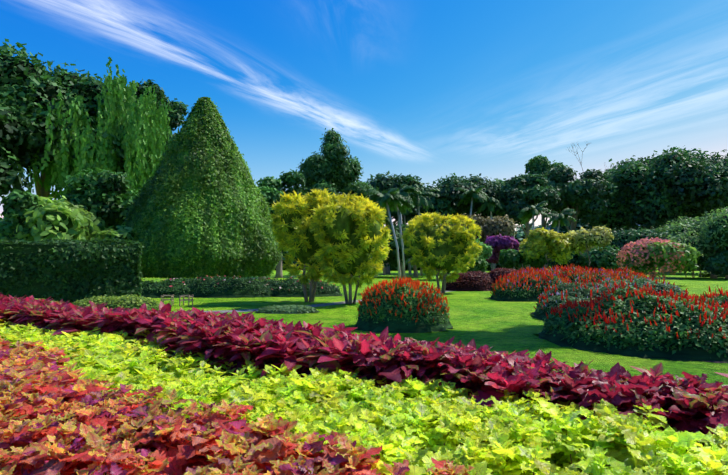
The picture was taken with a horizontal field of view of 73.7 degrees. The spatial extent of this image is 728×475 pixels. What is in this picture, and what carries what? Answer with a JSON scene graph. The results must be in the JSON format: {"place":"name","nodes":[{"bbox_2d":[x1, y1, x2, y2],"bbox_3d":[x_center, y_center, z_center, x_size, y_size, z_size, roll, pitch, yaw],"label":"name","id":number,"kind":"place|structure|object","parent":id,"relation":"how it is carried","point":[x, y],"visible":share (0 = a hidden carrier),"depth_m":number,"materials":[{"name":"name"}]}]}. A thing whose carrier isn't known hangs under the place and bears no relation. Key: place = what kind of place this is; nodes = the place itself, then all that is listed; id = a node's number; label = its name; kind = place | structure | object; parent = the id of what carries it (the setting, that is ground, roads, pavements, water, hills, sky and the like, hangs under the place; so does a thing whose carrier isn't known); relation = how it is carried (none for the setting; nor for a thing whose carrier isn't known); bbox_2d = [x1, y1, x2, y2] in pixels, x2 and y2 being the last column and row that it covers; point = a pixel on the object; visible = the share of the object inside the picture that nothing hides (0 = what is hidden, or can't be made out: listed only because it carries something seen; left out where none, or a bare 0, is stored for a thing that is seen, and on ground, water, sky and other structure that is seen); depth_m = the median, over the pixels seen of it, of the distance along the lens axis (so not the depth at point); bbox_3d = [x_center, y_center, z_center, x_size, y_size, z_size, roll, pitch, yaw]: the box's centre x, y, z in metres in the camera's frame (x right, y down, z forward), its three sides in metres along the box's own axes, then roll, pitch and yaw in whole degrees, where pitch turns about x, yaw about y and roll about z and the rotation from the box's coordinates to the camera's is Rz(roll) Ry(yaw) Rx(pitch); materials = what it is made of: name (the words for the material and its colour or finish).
{"place":"outdoors","nodes":[
{"label":"outdoors","id":0,"kind":"place"},
{"bbox_2d":[191,291,450,312],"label":"garden path","id":1,"kind":"structure","parent":0,"point":[312,305],"depth_m":18.64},
{"bbox_2d":[12,403,649,474],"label":"coleus bed stems","id":2,"kind":"object","parent":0,"point":[287,454],"visible":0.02,"depth_m":2.95,"materials":[{"name":"plant"}]},
{"bbox_2d":[0,292,727,474],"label":"red foliage plants","id":3,"kind":"object","parent":2,"relation":"attached to","point":[59,350],"visible":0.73,"depth_m":5.63,"materials":[{"name":"plant"}]},
{"bbox_2d":[0,0,727,230],"label":"sky","id":4,"kind":"structure","parent":0,"point":[429,90],"materials":[{"name":"blue"}]},
{"bbox_2d":[141,266,727,384],"bbox_3d":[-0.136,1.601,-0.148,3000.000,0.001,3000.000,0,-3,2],"label":"lawn","id":5,"kind":"structure","parent":0,"point":[480,318],"depth_m":14.27,"materials":[{"name":"green plant"}]},
{"bbox_2d":[0,189,44,240],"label":"columnar shrub","id":6,"kind":"object","parent":5,"relation":"on","point":[21,208],"depth_m":23.63,"materials":[{"name":"green plant"}]},
{"bbox_2d":[0,84,69,205],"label":"tree","id":7,"kind":"object","parent":5,"relation":"on","point":[8,156],"depth_m":39.25,"materials":[{"name":"green plant"}]},
{"bbox_2d":[0,39,137,197],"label":"tree","id":8,"kind":"object","parent":5,"relation":"on","point":[51,77],"depth_m":42.39,"materials":[{"name":"green plant"}]},
{"bbox_2d":[26,89,119,200],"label":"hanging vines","id":9,"kind":"object","parent":8,"relation":"attached to","point":[57,172],"visible":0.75,"depth_m":42.18,"materials":[{"name":"green plant"}]},
{"bbox_2d":[54,57,172,199],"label":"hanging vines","id":10,"kind":"object","parent":8,"relation":"hanging from","point":[143,131],"visible":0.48,"depth_m":45.09,"materials":[{"name":"green plant"}]},
{"bbox_2d":[0,195,137,242],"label":"shrub","id":11,"kind":"object","parent":5,"relation":"on","point":[79,216],"depth_m":24.13,"materials":[{"name":"green plant"}]},
{"bbox_2d":[0,238,143,303],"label":"hedge","id":12,"kind":"object","parent":5,"relation":"on","point":[101,270],"depth_m":17.55,"materials":[{"name":"green plant"}]},
{"bbox_2d":[56,167,139,230],"bbox_3d":[-19.161,-0.617,36.949,8.448,8.841,8.582,0,-3,2],"label":"bush","id":13,"kind":"object","parent":5,"relation":"on","point":[117,202],"depth_m":34.13,"materials":[{"name":"green plant"}]},
{"bbox_2d":[34,294,165,310],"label":"lime border plants","id":14,"kind":"object","parent":5,"relation":"on","point":[126,299],"depth_m":14.69,"materials":[{"name":"green plant"}]},
{"bbox_2d":[131,79,188,133],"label":"tree","id":15,"kind":"object","parent":5,"relation":"on","point":[176,113],"depth_m":59.21,"materials":[{"name":"green plant"}]},
{"bbox_2d":[161,294,173,305],"bbox_3d":[-7.537,2.455,18.598,0.416,0.520,0.356,1,-3,-10],"label":"bench","id":16,"kind":"object","parent":5,"relation":"on","point":[163,299],"visible":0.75,"depth_m":18.70,"materials":[{"name":"brown wood"}]},
{"bbox_2d":[158,132,178,278],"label":"tree","id":17,"kind":"object","parent":5,"relation":"on","point":[170,137],"depth_m":49.08,"materials":[{"name":"green plant"}]},
{"bbox_2d":[179,295,192,305],"bbox_3d":[-6.802,2.454,18.578,0.416,0.520,0.356,0,-3,7],"label":"bench","id":18,"kind":"object","parent":5,"relation":"on","point":[188,299],"visible":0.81,"depth_m":18.53,"materials":[{"name":"brown wood"}]},
{"bbox_2d":[122,97,282,278],"bbox_3d":[-10.736,-2.969,32.159,10.813,13.020,10.086,0,-3,2],"label":"cone tree","id":19,"kind":"object","parent":5,"relation":"on","point":[233,262],"depth_m":29.08,"materials":[{"name":"green plant"}]},
{"bbox_2d":[141,276,341,297],"bbox_3d":[-8.223,2.456,24.212,14.200,1.102,3.800,0,-3,2],"label":"rose border","id":20,"kind":"object","parent":5,"relation":"on","point":[226,294],"depth_m":23.48,"materials":[{"name":"green plant"}]},
{"bbox_2d":[163,275,335,288],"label":"flowers","id":21,"kind":"object","parent":20,"relation":"attached to","point":[233,278],"visible":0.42,"depth_m":23.93,"materials":[{"name":"pink plant"}]},
{"bbox_2d":[256,186,287,279],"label":"dark tree","id":22,"kind":"object","parent":5,"relation":"on","point":[268,194],"depth_m":46.95,"materials":[{"name":"green plant"}]},
{"bbox_2d":[256,169,308,277],"bbox_3d":[-9.797,-1.681,55.637,9.850,12.986,8.062,0,-3,2],"label":"dark tree","id":23,"kind":"object","parent":5,"relation":"on","point":[281,184],"depth_m":56.09,"materials":[{"name":"green plant"}]},
{"bbox_2d":[255,304,319,313],"bbox_3d":[-2.553,2.395,16.201,2.101,0.324,1.310,0,-3,2],"label":"ground cover mound","id":24,"kind":"object","parent":5,"relation":"on","point":[291,308],"depth_m":15.88,"materials":[{"name":"green plant"}]},
{"bbox_2d":[269,188,331,301],"bbox_3d":[-2.403,0.356,20.651,3.128,4.962,3.260,0,-3,2],"label":"golden tree","id":25,"kind":"object","parent":5,"relation":"on","point":[312,199],"depth_m":19.94,"materials":[{"name":"yellow plant"}]},
{"bbox_2d":[296,128,377,275],"bbox_3d":[-3.352,-4.570,62.685,11.349,19.519,8.693,1,-3,-25],"label":"tall tree","id":26,"kind":"object","parent":5,"relation":"on","point":[321,180],"depth_m":60.59,"materials":[{"name":"green plant"}]},
{"bbox_2d":[310,190,392,303],"bbox_3d":[-0.455,0.486,19.524,3.322,4.580,3.766,0,-3,2],"label":"golden tree","id":27,"kind":"object","parent":5,"relation":"on","point":[359,207],"depth_m":18.68,"materials":[{"name":"yellow plant"}]},
{"bbox_2d":[374,206,393,276],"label":"palm","id":28,"kind":"object","parent":5,"relation":"on","point":[387,219],"depth_m":58.84,"materials":[{"name":"green plant"}]},
{"bbox_2d":[365,188,406,279],"bbox_3d":[2.050,-0.151,45.380,3.948,8.855,3.411,0,-3,2],"label":"palm","id":29,"kind":"object","parent":5,"relation":"on","point":[391,197],"depth_m":45.03,"materials":[{"name":"green plant"}]},
{"bbox_2d":[365,171,429,273],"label":"line tree","id":30,"kind":"object","parent":5,"relation":"on","point":[397,180],"depth_m":72.55,"materials":[{"name":"green plant"}]},
{"bbox_2d":[383,193,413,277],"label":"palm","id":31,"kind":"object","parent":5,"relation":"on","point":[406,204],"depth_m":49.89,"materials":[{"name":"green plant"}]},
{"bbox_2d":[371,224,428,276],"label":"line tree","id":32,"kind":"object","parent":5,"relation":"on","point":[392,253],"depth_m":58.71,"materials":[{"name":"green plant"}]},
{"bbox_2d":[384,185,422,275],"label":"palm","id":33,"kind":"object","parent":5,"relation":"on","point":[404,190],"depth_m":62.04,"materials":[{"name":"green plant"}]},
{"bbox_2d":[390,205,417,274],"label":"palm","id":34,"kind":"object","parent":5,"relation":"on","point":[409,265],"depth_m":71.49,"materials":[{"name":"plant"}]},
{"bbox_2d":[355,282,452,332],"bbox_3d":[0.982,1.726,12.429,2.496,1.218,2.200,0,-3,2],"label":"flowering bush","id":35,"kind":"object","parent":5,"relation":"on","point":[381,314],"depth_m":11.62,"materials":[{"name":"plant"}]},
{"bbox_2d":[357,276,449,321],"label":"red flowers","id":36,"kind":"object","parent":35,"relation":"on","point":[402,280],"visible":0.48,"depth_m":11.96,"materials":[{"name":"red plant"}]},
{"bbox_2d":[400,184,439,275],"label":"palm","id":37,"kind":"object","parent":5,"relation":"on","point":[423,200],"depth_m":64.33,"materials":[{"name":"green plant"}]},
{"bbox_2d":[429,191,450,224],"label":"palm","id":38,"kind":"object","parent":5,"relation":"on","point":[437,199],"depth_m":73.75,"materials":[{"name":"green plant"}]},
{"bbox_2d":[402,212,482,292],"bbox_3d":[4.253,0.837,27.142,4.448,4.703,4.257,0,-3,2],"label":"golden tree","id":39,"kind":"object","parent":5,"relation":"on","point":[426,219],"depth_m":26.10,"materials":[{"name":"yellow plant"}]},
{"bbox_2d":[392,173,502,273],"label":"line tree","id":40,"kind":"object","parent":5,"relation":"on","point":[465,182],"depth_m":75.40,"materials":[{"name":"green plant"}]},
{"bbox_2d":[454,185,486,215],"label":"palm","id":41,"kind":"object","parent":5,"relation":"on","point":[476,194],"depth_m":70.92,"materials":[{"name":"green plant"}]},
{"bbox_2d":[466,238,492,273],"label":"bush","id":42,"kind":"object","parent":5,"relation":"on","point":[483,256],"depth_m":32.21,"materials":[{"name":"green plant"}]},
{"bbox_2d":[445,268,517,290],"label":"red shrub","id":43,"kind":"object","parent":5,"relation":"on","point":[450,287],"depth_m":28.85,"materials":[{"name":"red plant"}]},
{"bbox_2d":[448,212,516,273],"bbox_3d":[11.602,0.884,49.471,7.005,7.197,7.900,0,-3,2],"label":"brownish tree","id":44,"kind":"object","parent":5,"relation":"on","point":[488,225],"depth_m":46.63,"materials":[{"name":"plant"}]},
{"bbox_2d":[473,191,506,269],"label":"palm","id":45,"kind":"object","parent":5,"relation":"on","point":[491,203],"depth_m":72.01,"materials":[{"name":"green plant"}]},
{"bbox_2d":[273,218,707,270],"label":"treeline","id":46,"kind":"object","parent":5,"relation":"on","point":[518,233],"depth_m":112.77,"materials":[{"name":"green plant"}]},
{"bbox_2d":[484,233,520,263],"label":"bougainvillea","id":47,"kind":"object","parent":5,"relation":"on","point":[510,243],"depth_m":42.88,"materials":[{"name":"purple plant"}]},
{"bbox_2d":[489,178,520,270],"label":"line tree","id":48,"kind":"object","parent":5,"relation":"on","point":[499,181],"depth_m":80.84,"materials":[{"name":"green plant"}]},
{"bbox_2d":[499,249,547,269],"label":"bush","id":49,"kind":"object","parent":5,"relation":"on","point":[510,255],"depth_m":39.27,"materials":[{"name":"green plant"}]},
{"bbox_2d":[499,174,560,269],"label":"line tree","id":50,"kind":"object","parent":5,"relation":"on","point":[529,189],"depth_m":73.04,"materials":[{"name":"green plant"}]},
{"bbox_2d":[517,201,551,271],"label":"palm","id":51,"kind":"object","parent":5,"relation":"on","point":[525,213],"depth_m":65.25,"materials":[{"name":"green plant"}]},
{"bbox_2d":[518,227,572,269],"bbox_3d":[14.923,1.582,39.764,4.661,4.754,3.886,0,-3,2],"label":"golden shrub","id":52,"kind":"object","parent":5,"relation":"on","point":[543,239],"depth_m":38.77,"materials":[{"name":"plant"}]},
{"bbox_2d":[524,155,567,268],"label":"tall tree","id":53,"kind":"object","parent":5,"relation":"on","point":[535,162],"depth_m":93.49,"materials":[{"name":"green plant"}]},
{"bbox_2d":[543,208,576,232],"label":"palm","id":54,"kind":"object","parent":5,"relation":"on","point":[563,215],"depth_m":69.43,"materials":[{"name":"green plant"}]},
{"bbox_2d":[489,267,641,301],"bbox_3d":[10.086,2.158,23.195,8.508,1.556,5.300,0,-3,2],"label":"flowering bush","id":55,"kind":"object","parent":5,"relation":"on","point":[554,278],"depth_m":21.26,"materials":[{"name":"red plant"}]},
{"bbox_2d":[491,263,649,294],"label":"flowers","id":56,"kind":"object","parent":55,"relation":"on","point":[550,269],"visible":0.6,"depth_m":22.28,"materials":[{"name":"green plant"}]},
{"bbox_2d":[490,265,651,292],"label":"flowers","id":57,"kind":"object","parent":55,"relation":"on","point":[580,272],"visible":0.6,"depth_m":22.13,"materials":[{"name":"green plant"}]},
{"bbox_2d":[507,266,638,288],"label":"flowers","id":58,"kind":"object","parent":55,"relation":"on","point":[572,272],"visible":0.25,"depth_m":22.39,"materials":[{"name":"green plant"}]},
{"bbox_2d":[506,267,648,286],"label":"flowers","id":59,"kind":"object","parent":55,"relation":"on","point":[569,280],"visible":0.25,"depth_m":22.00,"materials":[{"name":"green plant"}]},
{"bbox_2d":[547,142,612,230],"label":"bare tree","id":60,"kind":"object","parent":5,"relation":"on","point":[582,154],"visible":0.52,"depth_m":105.43,"materials":[{"name":"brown plant"}]},
{"bbox_2d":[545,163,619,233],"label":"line tree","id":61,"kind":"object","parent":5,"relation":"on","point":[568,190],"depth_m":81.05,"materials":[{"name":"green plant"}]},
{"bbox_2d":[543,245,623,270],"bbox_3d":[24.721,2.715,54.238,8.785,4.056,9.187,0,-3,2],"label":"dark shrub","id":62,"kind":"object","parent":5,"relation":"on","point":[580,262],"depth_m":51.18,"materials":[{"name":"green plant"}]},
{"bbox_2d":[564,226,613,268],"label":"pale gold tree","id":63,"kind":"object","parent":5,"relation":"on","point":[607,238],"depth_m":39.12,"materials":[{"name":"plant"}]},
{"bbox_2d":[531,277,694,320],"bbox_3d":[7.826,1.895,15.357,5.402,1.248,4.305,0,-3,2],"label":"flowering bush","id":64,"kind":"object","parent":5,"relation":"on","point":[602,288],"depth_m":14.69,"materials":[{"name":"green plant"}]},
{"bbox_2d":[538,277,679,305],"bbox_3d":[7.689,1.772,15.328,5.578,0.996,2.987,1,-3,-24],"label":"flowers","id":65,"kind":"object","parent":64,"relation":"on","point":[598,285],"visible":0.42,"depth_m":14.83,"materials":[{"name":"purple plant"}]},
{"bbox_2d":[536,280,727,363],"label":"salvia bed","id":66,"kind":"object","parent":5,"relation":"on","point":[680,306],"depth_m":8.79,"materials":[{"name":"green plant"}]},
{"bbox_2d":[577,145,727,272],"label":"round tree","id":67,"kind":"object","parent":5,"relation":"on","point":[707,169],"depth_m":80.37,"materials":[{"name":"green plant"}]},
{"bbox_2d":[606,221,699,276],"bbox_3d":[34.532,1.746,59.598,11.366,6.571,13.023,0,-3,2],"label":"dark shrub","id":68,"kind":"object","parent":5,"relation":"on","point":[652,233],"depth_m":57.42,"materials":[{"name":"green plant"}]},
{"bbox_2d":[620,240,702,279],"bbox_3d":[22.467,1.948,37.129,5.516,3.737,5.259,0,-3,2],"label":"pink flower shrub","id":69,"kind":"object","parent":5,"relation":"on","point":[685,248],"depth_m":35.58,"materials":[{"name":"pink plant"}]},
{"bbox_2d":[616,237,684,277],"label":"flowers","id":70,"kind":"object","parent":69,"relation":"attached to","point":[632,244],"visible":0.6,"depth_m":36.20,"materials":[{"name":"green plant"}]},
{"bbox_2d":[656,206,727,277],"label":"bush","id":71,"kind":"object","parent":5,"relation":"on","point":[702,225],"depth_m":51.29,"materials":[{"name":"green plant"}]},
{"bbox_2d":[685,264,700,277],"bbox_3d":[38.719,3.950,57.110,1.128,1.700,1.128,1,-3,-16],"label":"bench","id":72,"kind":"object","parent":5,"relation":"on","point":[693,273],"visible":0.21,"depth_m":56.92,"materials":[{"name":"brown wood"}]},
{"bbox_2d":[699,270,724,276],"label":"hedge","id":73,"kind":"object","parent":5,"relation":"on","point":[704,272],"depth_m":58.24,"materials":[{"name":"green plant"}]},
{"bbox_2d":[704,250,727,278],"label":"dark shrub","id":74,"kind":"object","parent":5,"relation":"on","point":[714,264],"depth_m":49.12,"materials":[{"name":"green plant"}]},
{"label":"coleus bed soil","id":75,"kind":"structure","parent":5,"relation":"on","visible":0},
{"bbox_2d":[0,337,727,474],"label":"light green plants","id":76,"kind":"object","parent":75,"relation":"on","point":[474,438],"visible":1,"depth_m":3.18,"materials":[{"name":"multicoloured plant"}]},
{"bbox_2d":[45,331,698,471],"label":"coleus leaves","id":77,"kind":"object","parent":75,"relation":"on","point":[553,458],"depth_m":5.11,"materials":[{"name":"plant"}]},
{"bbox_2d":[650,277,683,279],"bbox_3d":[31.009,4.251,50.511,4.500,0.331,2.100,0,-3,2],"label":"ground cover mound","id":78,"kind":"object","parent":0,"point":[668,278],"depth_m":49.84,"materials":[{"name":"green plant"}]}
]}

